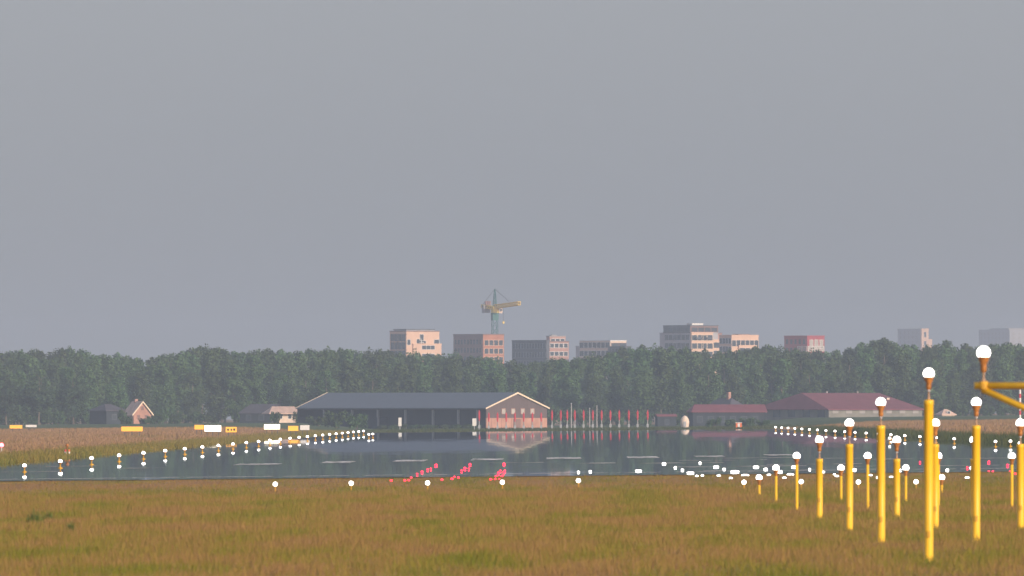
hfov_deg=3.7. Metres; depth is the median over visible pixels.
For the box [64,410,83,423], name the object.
bush
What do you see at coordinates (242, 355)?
poplar tree
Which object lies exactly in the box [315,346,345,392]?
poplar tree
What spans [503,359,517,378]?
poplar tree
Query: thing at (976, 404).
approach light pole
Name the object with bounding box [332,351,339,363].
poplar tree
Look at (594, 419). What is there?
bush
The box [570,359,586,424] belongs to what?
poplar tree
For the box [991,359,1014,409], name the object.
poplar tree
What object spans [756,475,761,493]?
approach light pole
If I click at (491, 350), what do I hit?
window
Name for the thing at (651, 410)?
poplar tree
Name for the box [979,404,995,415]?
bush
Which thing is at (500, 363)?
poplar tree
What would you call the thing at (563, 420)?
bush
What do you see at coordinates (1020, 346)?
poplar tree
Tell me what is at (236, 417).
bush
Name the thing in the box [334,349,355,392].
poplar tree
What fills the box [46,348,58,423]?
poplar tree
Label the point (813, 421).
green field strip
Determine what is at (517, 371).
poplar tree
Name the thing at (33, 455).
verge grass
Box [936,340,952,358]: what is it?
poplar tree
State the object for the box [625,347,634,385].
poplar tree
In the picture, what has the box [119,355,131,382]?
poplar tree
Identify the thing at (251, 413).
dark shed
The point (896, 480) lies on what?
approach light pole
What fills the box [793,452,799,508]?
approach light pole
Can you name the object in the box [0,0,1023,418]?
sky
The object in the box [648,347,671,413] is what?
poplar tree
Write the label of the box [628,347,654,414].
poplar tree
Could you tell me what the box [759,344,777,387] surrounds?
poplar tree
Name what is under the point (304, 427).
taxiway sign
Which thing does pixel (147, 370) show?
poplar tree
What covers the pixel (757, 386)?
poplar tree
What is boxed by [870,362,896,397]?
poplar tree
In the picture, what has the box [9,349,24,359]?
poplar tree
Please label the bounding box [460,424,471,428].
bush
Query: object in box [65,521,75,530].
weed clump
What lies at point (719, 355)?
poplar tree
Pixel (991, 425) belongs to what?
field grass
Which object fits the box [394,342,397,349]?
window
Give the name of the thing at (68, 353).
poplar tree
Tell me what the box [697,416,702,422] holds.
window
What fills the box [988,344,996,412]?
poplar tree
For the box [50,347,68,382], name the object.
poplar tree
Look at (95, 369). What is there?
poplar tree
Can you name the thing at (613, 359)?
poplar tree
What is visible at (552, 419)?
pole
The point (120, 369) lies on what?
poplar tree
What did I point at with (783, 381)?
poplar tree
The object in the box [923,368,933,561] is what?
approach light pole
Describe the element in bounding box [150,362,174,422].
poplar tree
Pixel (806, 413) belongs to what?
window
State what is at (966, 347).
poplar tree
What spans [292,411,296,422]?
bush
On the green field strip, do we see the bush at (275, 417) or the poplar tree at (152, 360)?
the bush at (275, 417)
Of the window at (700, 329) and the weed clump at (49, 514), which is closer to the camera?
the weed clump at (49, 514)
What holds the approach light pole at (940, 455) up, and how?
on the ground at (441, 484)
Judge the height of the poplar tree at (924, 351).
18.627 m
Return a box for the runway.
[0,429,1016,480]
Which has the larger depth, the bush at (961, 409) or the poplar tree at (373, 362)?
the poplar tree at (373, 362)
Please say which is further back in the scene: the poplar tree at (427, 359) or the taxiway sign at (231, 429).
the poplar tree at (427, 359)
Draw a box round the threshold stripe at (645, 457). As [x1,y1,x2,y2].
[628,456,658,457]
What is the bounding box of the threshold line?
[57,468,989,478]
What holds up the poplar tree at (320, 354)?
on the ground at (441, 484)
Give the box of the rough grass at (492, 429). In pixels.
[346,423,804,432]
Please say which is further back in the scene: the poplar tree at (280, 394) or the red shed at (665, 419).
the poplar tree at (280, 394)
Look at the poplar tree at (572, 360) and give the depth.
4134.42 m
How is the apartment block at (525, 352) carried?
on the ground at (441, 484)
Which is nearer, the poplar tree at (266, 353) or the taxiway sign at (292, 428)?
the taxiway sign at (292, 428)
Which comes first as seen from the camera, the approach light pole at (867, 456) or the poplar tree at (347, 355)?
the approach light pole at (867, 456)
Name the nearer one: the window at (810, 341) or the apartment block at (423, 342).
the window at (810, 341)
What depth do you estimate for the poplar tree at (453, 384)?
3773.89 m
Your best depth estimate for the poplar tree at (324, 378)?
3789.94 m
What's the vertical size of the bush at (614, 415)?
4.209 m
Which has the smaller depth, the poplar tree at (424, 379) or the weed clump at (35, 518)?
the weed clump at (35, 518)
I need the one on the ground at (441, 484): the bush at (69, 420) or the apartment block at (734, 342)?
the apartment block at (734, 342)
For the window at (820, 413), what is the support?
in the red roofed barn at (816, 405)
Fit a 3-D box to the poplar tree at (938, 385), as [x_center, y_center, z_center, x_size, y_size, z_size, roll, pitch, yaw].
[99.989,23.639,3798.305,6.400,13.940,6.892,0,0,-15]
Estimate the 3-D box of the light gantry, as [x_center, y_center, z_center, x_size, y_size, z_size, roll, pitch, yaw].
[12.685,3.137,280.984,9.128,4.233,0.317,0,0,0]
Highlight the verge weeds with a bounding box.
[793,424,1023,444]
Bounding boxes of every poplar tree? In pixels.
[0,351,16,412]
[2,357,17,424]
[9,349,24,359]
[29,349,45,369]
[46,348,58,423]
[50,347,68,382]
[64,346,75,359]
[65,353,85,422]
[77,349,90,369]
[78,367,98,414]
[83,354,100,406]
[86,355,104,423]
[98,353,110,384]
[99,355,120,405]
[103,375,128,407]
[112,352,123,363]
[113,359,129,406]
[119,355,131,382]
[125,358,144,404]
[131,372,150,408]
[141,364,157,410]
[145,357,157,411]
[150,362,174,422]
[152,367,176,422]
[156,354,171,367]
[165,353,176,420]
[170,354,193,414]
[172,350,190,414]
[179,371,205,422]
[182,347,205,422]
[185,354,203,415]
[195,345,209,422]
[199,348,226,422]
[203,366,227,413]
[215,347,230,419]
[217,354,239,422]
[222,364,250,422]
[229,351,238,421]
[231,357,244,417]
[233,352,246,365]
[240,354,268,401]
[245,349,262,367]
[245,366,267,403]
[260,348,276,366]
[261,355,280,403]
[266,352,299,405]
[268,371,291,405]
[273,349,285,371]
[281,352,294,405]
[290,351,310,405]
[293,350,311,417]
[293,366,317,406]
[304,348,319,366]
[309,356,322,387]
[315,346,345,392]
[315,349,328,366]
[315,370,335,397]
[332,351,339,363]
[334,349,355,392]
[336,360,363,392]
[337,347,352,360]
[350,349,363,361]
[351,357,367,390]
[360,368,386,392]
[362,347,381,383]
[363,354,389,392]
[372,349,388,360]
[382,357,401,392]
[383,361,413,392]
[385,349,394,361]
[392,352,405,369]
[399,348,420,390]
[399,354,420,392]
[414,353,423,363]
[415,368,434,392]
[416,362,428,387]
[422,353,436,370]
[427,353,448,392]
[435,364,462,392]
[440,357,463,392]
[447,350,460,379]
[461,362,479,392]
[464,374,481,392]
[474,355,485,390]
[477,359,498,392]
[484,370,505,391]
[485,364,509,391]
[495,356,502,368]
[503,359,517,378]
[506,364,528,391]
[511,374,534,399]
[526,371,538,398]
[535,376,552,410]
[540,360,559,425]
[548,357,579,423]
[556,368,582,425]
[568,357,584,377]
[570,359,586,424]
[581,373,602,425]
[583,356,608,410]
[604,351,627,424]
[604,365,629,416]
[616,346,629,388]
[620,355,635,421]
[623,365,657,424]
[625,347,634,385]
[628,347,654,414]
[636,344,647,349]
[646,355,676,416]
[647,342,659,423]
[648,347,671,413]
[665,353,686,423]
[674,346,692,379]
[678,352,705,407]
[684,351,701,381]
[692,363,721,403]
[700,348,711,365]
[710,351,726,376]
[718,348,731,380]
[723,373,745,403]
[730,348,746,374]
[742,349,756,370]
[745,364,767,403]
[750,345,761,356]
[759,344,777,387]
[762,353,779,404]
[769,344,784,385]
[772,358,792,401]
[778,353,799,395]
[792,347,800,376]
[801,347,813,379]
[810,349,825,379]
[821,372,836,392]
[823,351,837,363]
[832,349,845,364]
[834,351,858,392]
[842,347,859,364]
[845,368,864,392]
[854,347,876,392]
[855,342,868,363]
[863,340,880,391]
[868,339,893,396]
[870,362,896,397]
[886,341,899,367]
[890,354,916,403]
[900,344,916,387]
[909,344,920,406]
[914,346,945,410]
[919,344,931,369]
[919,358,947,407]
[931,343,940,407]
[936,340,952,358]
[948,346,959,368]
[959,343,972,414]
[959,350,986,409]
[965,361,992,415]
[976,345,999,406]
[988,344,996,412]
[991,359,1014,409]
[993,343,1015,406]
[1003,342,1018,414]
[1010,347,1023,414]
[1012,351,1023,403]
[1014,343,1023,401]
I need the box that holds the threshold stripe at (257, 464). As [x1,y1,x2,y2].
[237,463,281,464]
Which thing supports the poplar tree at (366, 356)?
on the ground at (441, 484)
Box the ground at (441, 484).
[0,413,1023,575]
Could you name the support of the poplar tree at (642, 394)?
on the green field strip
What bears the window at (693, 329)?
in the apartment block at (698, 337)
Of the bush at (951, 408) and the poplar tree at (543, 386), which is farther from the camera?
the poplar tree at (543, 386)
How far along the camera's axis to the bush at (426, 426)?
3189.55 m
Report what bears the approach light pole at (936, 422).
on the ground at (441, 484)
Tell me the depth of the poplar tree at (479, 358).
4160.00 m
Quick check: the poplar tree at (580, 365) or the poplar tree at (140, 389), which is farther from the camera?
the poplar tree at (580, 365)
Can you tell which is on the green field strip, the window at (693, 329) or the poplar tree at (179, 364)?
the poplar tree at (179, 364)
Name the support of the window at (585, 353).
in the apartment block at (588, 347)
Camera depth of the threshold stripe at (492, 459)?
964.14 m
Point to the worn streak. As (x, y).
(719, 470)
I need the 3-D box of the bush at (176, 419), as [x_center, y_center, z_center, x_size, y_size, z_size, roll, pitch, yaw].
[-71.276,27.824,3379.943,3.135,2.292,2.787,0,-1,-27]
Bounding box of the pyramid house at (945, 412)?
[934,409,956,415]
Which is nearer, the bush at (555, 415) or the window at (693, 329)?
the bush at (555, 415)
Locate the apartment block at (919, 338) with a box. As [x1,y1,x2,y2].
[898,328,931,349]
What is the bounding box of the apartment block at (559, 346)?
[546,335,568,360]
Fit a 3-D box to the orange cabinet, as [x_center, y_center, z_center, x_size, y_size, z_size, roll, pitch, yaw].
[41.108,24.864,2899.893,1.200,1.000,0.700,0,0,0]
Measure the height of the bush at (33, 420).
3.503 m
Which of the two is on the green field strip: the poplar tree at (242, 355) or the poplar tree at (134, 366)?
the poplar tree at (134, 366)
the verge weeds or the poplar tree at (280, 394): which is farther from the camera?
the poplar tree at (280, 394)
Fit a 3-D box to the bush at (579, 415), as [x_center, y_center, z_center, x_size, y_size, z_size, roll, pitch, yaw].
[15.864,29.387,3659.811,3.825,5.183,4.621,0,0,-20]
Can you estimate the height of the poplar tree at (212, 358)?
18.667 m
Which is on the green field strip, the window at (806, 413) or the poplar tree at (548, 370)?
the poplar tree at (548, 370)
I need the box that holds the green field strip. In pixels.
[0,415,1023,432]
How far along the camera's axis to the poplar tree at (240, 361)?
4008.31 m
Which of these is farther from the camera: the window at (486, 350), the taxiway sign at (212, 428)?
the window at (486, 350)
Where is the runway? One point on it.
(452, 454)
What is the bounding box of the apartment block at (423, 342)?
[389,329,440,361]
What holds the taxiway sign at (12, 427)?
on the ground at (441, 484)
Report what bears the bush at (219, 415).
on the green field strip
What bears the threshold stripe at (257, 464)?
on the runway
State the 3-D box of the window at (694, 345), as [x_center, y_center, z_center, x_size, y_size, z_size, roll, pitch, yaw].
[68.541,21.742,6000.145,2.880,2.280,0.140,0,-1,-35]
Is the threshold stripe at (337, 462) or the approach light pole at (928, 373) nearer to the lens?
the approach light pole at (928, 373)
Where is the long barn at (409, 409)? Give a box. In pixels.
[295,392,549,428]
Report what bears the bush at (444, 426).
on the green field strip
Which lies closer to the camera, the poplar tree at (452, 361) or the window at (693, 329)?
the poplar tree at (452, 361)
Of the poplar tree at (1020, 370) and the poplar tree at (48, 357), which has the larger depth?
the poplar tree at (48, 357)
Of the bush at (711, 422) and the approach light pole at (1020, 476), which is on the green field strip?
the bush at (711, 422)
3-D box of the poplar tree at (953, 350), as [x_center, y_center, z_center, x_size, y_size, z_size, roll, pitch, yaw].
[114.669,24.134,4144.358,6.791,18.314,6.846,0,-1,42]
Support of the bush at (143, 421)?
on the green field strip
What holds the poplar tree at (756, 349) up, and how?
on the ground at (441, 484)
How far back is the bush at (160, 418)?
3379.09 m
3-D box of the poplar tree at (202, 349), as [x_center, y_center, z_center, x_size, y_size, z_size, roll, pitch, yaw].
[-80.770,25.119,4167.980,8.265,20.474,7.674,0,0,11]
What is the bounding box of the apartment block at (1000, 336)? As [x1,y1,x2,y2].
[979,328,1023,346]
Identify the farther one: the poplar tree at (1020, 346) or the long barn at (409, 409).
the poplar tree at (1020, 346)
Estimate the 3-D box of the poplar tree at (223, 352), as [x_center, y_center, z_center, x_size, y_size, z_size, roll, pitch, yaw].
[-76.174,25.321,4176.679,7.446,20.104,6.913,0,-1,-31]
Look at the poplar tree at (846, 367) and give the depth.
3999.84 m
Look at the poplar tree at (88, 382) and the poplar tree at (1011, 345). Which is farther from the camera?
the poplar tree at (1011, 345)
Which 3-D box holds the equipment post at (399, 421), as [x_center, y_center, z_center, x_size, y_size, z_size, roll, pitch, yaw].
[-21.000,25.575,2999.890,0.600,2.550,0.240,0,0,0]
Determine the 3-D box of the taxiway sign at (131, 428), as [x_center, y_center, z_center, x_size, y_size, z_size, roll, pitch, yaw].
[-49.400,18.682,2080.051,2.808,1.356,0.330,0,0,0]
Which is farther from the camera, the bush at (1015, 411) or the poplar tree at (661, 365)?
the poplar tree at (661, 365)
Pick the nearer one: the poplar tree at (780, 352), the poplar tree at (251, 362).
the poplar tree at (251, 362)
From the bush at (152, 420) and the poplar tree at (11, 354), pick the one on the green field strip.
the bush at (152, 420)
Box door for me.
[513,419,520,427]
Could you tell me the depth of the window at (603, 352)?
6003.84 m
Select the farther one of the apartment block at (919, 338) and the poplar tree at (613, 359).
the apartment block at (919, 338)
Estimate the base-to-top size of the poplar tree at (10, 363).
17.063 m
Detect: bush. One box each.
[0,410,15,424]
[11,412,31,424]
[24,414,40,424]
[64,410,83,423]
[117,408,126,423]
[121,416,132,423]
[138,418,149,423]
[147,415,156,423]
[154,413,165,423]
[155,405,174,422]
[168,415,181,423]
[188,412,203,422]
[200,412,214,422]
[213,405,230,422]
[230,405,243,422]
[269,411,280,422]
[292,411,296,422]
[305,415,329,426]
[323,410,348,427]
[344,412,368,429]
[376,425,387,429]
[387,424,398,428]
[398,423,407,428]
[407,424,418,428]
[418,424,429,428]
[428,424,438,428]
[440,424,450,428]
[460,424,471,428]
[547,407,561,426]
[556,406,573,425]
[573,405,588,425]
[585,411,600,425]
[597,408,612,425]
[611,409,625,425]
[625,411,642,425]
[636,411,653,425]
[669,411,681,424]
[679,408,687,416]
[705,417,721,426]
[724,419,736,426]
[738,417,755,426]
[756,419,770,425]
[830,430,852,434]
[846,427,868,433]
[933,404,943,415]
[941,404,955,411]
[953,403,969,415]
[967,410,983,415]
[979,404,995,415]
[996,406,1011,414]
[1006,406,1023,414]
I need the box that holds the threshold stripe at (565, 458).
[546,457,581,458]
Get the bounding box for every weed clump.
[26,508,44,523]
[43,510,53,519]
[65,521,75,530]
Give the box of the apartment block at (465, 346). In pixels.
[453,334,503,363]
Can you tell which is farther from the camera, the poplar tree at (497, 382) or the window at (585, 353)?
the window at (585, 353)
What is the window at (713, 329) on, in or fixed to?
in the apartment block at (698, 337)
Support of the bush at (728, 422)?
on the green field strip
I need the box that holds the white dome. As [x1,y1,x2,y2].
[680,416,689,427]
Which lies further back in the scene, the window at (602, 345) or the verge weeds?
the window at (602, 345)
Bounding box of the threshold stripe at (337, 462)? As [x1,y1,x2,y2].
[323,461,354,462]
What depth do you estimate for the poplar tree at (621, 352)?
4098.36 m
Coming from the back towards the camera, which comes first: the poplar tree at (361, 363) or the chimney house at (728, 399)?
the poplar tree at (361, 363)
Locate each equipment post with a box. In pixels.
[398,418,401,425]
[472,418,475,429]
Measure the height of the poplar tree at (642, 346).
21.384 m
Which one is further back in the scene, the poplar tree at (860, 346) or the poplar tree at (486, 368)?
the poplar tree at (860, 346)
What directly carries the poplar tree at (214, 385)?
on the green field strip
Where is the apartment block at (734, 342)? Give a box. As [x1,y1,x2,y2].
[719,334,758,353]
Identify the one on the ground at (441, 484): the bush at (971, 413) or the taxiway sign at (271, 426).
the taxiway sign at (271, 426)
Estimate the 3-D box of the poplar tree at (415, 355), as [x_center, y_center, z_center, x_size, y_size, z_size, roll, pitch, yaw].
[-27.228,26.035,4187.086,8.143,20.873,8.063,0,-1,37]
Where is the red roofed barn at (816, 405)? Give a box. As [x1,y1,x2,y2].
[765,391,923,419]
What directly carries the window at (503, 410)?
in the long barn at (409, 409)
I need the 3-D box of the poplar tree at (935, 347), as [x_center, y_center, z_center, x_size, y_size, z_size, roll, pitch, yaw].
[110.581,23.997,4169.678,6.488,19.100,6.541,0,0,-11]
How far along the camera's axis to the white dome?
2959.27 m
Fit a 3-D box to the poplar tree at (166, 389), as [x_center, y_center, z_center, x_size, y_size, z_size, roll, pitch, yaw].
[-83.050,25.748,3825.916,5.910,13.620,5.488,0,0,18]
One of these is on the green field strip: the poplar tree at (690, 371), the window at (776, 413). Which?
the poplar tree at (690, 371)
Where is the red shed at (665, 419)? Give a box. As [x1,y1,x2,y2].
[654,414,676,426]
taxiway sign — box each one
[10,425,21,430]
[121,426,142,435]
[194,425,203,434]
[204,425,220,434]
[226,427,236,435]
[264,424,279,433]
[288,426,297,434]
[300,425,309,434]
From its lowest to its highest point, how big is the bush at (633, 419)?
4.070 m
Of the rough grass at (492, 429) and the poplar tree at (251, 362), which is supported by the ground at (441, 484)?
the rough grass at (492, 429)
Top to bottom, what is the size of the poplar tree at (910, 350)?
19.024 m
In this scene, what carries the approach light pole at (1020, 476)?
on the ground at (441, 484)
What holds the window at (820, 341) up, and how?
in the apartment block at (804, 343)
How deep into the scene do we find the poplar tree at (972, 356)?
3922.68 m
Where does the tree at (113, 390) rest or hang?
on the green field strip
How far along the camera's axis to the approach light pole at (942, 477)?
581.91 m
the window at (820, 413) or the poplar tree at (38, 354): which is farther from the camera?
the poplar tree at (38, 354)
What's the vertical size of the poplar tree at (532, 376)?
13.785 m
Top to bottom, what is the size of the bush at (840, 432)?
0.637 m
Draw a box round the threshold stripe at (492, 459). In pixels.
[472,458,503,459]
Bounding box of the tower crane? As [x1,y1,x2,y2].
[481,289,520,333]
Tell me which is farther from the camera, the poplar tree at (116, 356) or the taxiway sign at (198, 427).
the poplar tree at (116, 356)
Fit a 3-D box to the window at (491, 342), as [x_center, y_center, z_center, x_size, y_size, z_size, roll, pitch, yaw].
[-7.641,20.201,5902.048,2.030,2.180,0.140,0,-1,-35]
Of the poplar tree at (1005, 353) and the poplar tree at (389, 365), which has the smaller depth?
the poplar tree at (1005, 353)
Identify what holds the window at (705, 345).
in the apartment block at (698, 337)
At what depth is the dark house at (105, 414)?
3641.88 m
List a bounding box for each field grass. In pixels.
[0,426,314,454]
[783,418,1023,435]
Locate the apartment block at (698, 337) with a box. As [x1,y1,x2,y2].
[660,323,721,372]
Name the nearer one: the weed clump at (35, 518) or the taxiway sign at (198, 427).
the weed clump at (35, 518)
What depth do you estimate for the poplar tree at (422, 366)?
3967.27 m
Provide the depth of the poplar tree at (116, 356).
4183.85 m
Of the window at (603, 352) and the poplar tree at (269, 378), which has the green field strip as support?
the poplar tree at (269, 378)
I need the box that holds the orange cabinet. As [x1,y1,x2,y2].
[735,422,741,426]
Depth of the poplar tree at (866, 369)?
3912.39 m
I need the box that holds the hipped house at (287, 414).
[262,406,296,422]
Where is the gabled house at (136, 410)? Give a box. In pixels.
[125,399,153,423]
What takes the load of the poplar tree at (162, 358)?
on the ground at (441, 484)
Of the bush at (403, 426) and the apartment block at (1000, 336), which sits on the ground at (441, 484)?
the apartment block at (1000, 336)
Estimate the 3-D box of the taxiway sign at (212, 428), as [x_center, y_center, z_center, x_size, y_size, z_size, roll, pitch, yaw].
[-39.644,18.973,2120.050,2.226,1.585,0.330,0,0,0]
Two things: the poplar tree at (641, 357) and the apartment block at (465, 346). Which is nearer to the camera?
the poplar tree at (641, 357)
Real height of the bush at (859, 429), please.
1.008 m
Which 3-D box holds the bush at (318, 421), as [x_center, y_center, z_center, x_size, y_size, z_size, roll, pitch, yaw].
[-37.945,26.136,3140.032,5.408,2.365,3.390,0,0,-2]
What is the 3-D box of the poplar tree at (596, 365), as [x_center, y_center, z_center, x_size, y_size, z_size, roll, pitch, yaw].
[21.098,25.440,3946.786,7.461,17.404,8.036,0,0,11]
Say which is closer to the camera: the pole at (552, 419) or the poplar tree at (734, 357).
the pole at (552, 419)
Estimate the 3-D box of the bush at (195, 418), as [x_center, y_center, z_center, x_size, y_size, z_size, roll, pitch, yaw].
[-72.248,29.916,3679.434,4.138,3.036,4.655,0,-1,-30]
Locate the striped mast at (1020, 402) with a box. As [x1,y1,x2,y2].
[1019,390,1020,418]
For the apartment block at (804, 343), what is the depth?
5903.44 m
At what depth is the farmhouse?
3421.45 m
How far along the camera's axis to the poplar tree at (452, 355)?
4165.34 m
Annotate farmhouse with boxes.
[686,404,766,425]
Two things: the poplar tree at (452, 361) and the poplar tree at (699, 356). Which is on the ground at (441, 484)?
the poplar tree at (699, 356)
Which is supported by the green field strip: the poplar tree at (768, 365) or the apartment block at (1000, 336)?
the poplar tree at (768, 365)
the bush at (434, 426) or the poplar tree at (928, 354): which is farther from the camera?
the poplar tree at (928, 354)
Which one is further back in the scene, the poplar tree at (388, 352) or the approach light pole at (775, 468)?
the poplar tree at (388, 352)
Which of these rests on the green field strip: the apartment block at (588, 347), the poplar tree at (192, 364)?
the poplar tree at (192, 364)
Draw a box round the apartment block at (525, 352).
[512,340,549,365]
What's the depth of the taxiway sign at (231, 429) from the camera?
2049.89 m
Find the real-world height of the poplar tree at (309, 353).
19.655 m
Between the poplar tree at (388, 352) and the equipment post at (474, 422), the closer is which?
the equipment post at (474, 422)
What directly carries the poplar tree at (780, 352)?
on the ground at (441, 484)
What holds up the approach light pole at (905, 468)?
on the ground at (441, 484)
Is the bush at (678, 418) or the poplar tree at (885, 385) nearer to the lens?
the bush at (678, 418)
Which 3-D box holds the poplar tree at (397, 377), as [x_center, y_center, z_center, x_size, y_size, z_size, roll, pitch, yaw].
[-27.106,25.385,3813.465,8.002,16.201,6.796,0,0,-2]
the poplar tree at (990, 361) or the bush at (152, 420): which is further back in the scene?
the poplar tree at (990, 361)
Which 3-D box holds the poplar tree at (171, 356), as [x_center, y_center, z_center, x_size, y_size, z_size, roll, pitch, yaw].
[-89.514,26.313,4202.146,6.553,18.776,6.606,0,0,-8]
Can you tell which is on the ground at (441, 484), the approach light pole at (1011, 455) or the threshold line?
the approach light pole at (1011, 455)
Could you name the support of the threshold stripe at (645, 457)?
on the runway
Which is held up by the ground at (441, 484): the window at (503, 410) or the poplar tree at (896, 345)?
the poplar tree at (896, 345)
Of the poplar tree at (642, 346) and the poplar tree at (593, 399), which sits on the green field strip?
the poplar tree at (593, 399)
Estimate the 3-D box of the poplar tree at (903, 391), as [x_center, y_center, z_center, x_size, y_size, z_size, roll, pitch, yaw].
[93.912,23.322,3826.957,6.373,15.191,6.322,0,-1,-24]
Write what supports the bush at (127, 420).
on the green field strip
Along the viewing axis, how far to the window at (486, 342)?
5900.67 m
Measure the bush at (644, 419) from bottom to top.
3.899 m
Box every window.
[112,414,116,419]
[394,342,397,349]
[484,340,488,345]
[484,348,488,353]
[489,340,493,345]
[489,348,493,353]
[501,408,505,413]
[583,342,588,347]
[583,351,588,355]
[600,342,605,347]
[600,350,605,355]
[691,327,697,331]
[692,343,697,348]
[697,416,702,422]
[698,327,703,331]
[701,343,707,348]
[704,327,710,331]
[708,343,712,348]
[711,327,716,331]
[713,342,718,347]
[773,410,779,416]
[788,410,794,416]
[803,410,809,416]
[809,340,812,348]
[817,410,824,416]
[819,340,822,348]
[845,410,852,413]
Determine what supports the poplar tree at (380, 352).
on the ground at (441, 484)
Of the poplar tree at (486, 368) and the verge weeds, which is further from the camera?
the poplar tree at (486, 368)
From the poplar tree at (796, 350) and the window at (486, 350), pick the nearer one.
the poplar tree at (796, 350)
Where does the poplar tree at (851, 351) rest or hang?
on the ground at (441, 484)
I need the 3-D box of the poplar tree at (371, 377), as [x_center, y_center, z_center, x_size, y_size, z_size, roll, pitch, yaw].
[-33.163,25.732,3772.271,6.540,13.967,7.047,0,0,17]
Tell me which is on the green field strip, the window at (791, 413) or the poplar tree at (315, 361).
the poplar tree at (315, 361)
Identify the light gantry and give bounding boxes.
[974,346,1023,410]
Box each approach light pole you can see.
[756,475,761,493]
[773,465,778,502]
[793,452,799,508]
[816,436,822,517]
[838,465,843,500]
[845,419,853,529]
[864,452,870,507]
[876,398,885,541]
[893,436,900,517]
[902,465,908,500]
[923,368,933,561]
[933,419,939,527]
[939,453,941,505]
[940,475,944,491]
[970,437,971,516]
[971,398,980,540]
[1008,452,1014,508]
[1016,419,1023,528]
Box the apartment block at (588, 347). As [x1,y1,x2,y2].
[575,340,626,378]
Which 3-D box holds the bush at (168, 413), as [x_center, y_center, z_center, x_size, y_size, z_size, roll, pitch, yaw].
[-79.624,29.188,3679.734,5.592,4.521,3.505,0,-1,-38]
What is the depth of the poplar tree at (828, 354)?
4091.59 m
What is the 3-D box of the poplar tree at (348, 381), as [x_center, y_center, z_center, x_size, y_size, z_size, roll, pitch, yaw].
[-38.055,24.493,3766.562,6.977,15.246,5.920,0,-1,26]
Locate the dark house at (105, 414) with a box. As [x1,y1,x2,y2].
[88,404,124,423]
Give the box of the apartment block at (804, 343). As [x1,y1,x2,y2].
[784,336,824,358]
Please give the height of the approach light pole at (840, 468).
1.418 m
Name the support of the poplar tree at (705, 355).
on the ground at (441, 484)
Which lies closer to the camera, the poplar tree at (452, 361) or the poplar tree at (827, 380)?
the poplar tree at (827, 380)
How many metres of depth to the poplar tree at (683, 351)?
4119.63 m
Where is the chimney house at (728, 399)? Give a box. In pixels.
[710,392,740,403]
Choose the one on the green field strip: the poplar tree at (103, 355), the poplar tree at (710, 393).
the poplar tree at (710, 393)
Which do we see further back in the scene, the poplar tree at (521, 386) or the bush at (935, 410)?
the poplar tree at (521, 386)
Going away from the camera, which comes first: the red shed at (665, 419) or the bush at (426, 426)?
the bush at (426, 426)
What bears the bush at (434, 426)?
on the green field strip
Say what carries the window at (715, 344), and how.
in the apartment block at (698, 337)
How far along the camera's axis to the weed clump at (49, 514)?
480.22 m
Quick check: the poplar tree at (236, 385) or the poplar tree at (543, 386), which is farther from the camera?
the poplar tree at (543, 386)
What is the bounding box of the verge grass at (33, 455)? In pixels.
[0,427,352,463]
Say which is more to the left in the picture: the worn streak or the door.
the door
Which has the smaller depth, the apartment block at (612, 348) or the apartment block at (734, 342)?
the apartment block at (612, 348)
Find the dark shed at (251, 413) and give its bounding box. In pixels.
[238,404,279,422]
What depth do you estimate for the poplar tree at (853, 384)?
3806.18 m
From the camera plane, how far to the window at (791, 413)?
3511.43 m
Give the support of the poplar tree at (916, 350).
on the ground at (441, 484)
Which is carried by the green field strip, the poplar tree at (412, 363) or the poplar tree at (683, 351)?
the poplar tree at (412, 363)
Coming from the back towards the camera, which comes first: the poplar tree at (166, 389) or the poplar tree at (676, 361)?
the poplar tree at (676, 361)
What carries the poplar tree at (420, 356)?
on the ground at (441, 484)
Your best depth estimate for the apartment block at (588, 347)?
6007.85 m
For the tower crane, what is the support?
on the ground at (441, 484)
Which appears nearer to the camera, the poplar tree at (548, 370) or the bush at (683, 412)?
the bush at (683, 412)
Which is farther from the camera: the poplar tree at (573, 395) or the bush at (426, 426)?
the poplar tree at (573, 395)
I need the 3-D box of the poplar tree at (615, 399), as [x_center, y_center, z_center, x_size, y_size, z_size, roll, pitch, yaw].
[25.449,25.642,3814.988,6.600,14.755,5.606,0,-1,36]
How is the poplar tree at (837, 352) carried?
on the ground at (441, 484)
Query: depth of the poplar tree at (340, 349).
4172.52 m
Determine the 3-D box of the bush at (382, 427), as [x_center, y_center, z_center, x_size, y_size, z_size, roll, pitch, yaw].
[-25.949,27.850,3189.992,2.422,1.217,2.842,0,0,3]
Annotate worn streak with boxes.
[703,470,739,470]
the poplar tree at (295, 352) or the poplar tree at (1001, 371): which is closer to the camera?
the poplar tree at (1001, 371)
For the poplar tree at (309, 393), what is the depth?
3785.77 m
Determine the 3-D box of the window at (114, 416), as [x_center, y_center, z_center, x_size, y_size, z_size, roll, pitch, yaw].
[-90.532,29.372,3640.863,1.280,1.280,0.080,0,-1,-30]
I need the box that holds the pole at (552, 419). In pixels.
[551,411,552,428]
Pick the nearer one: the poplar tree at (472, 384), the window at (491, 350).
the poplar tree at (472, 384)
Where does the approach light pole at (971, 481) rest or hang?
on the ground at (441, 484)

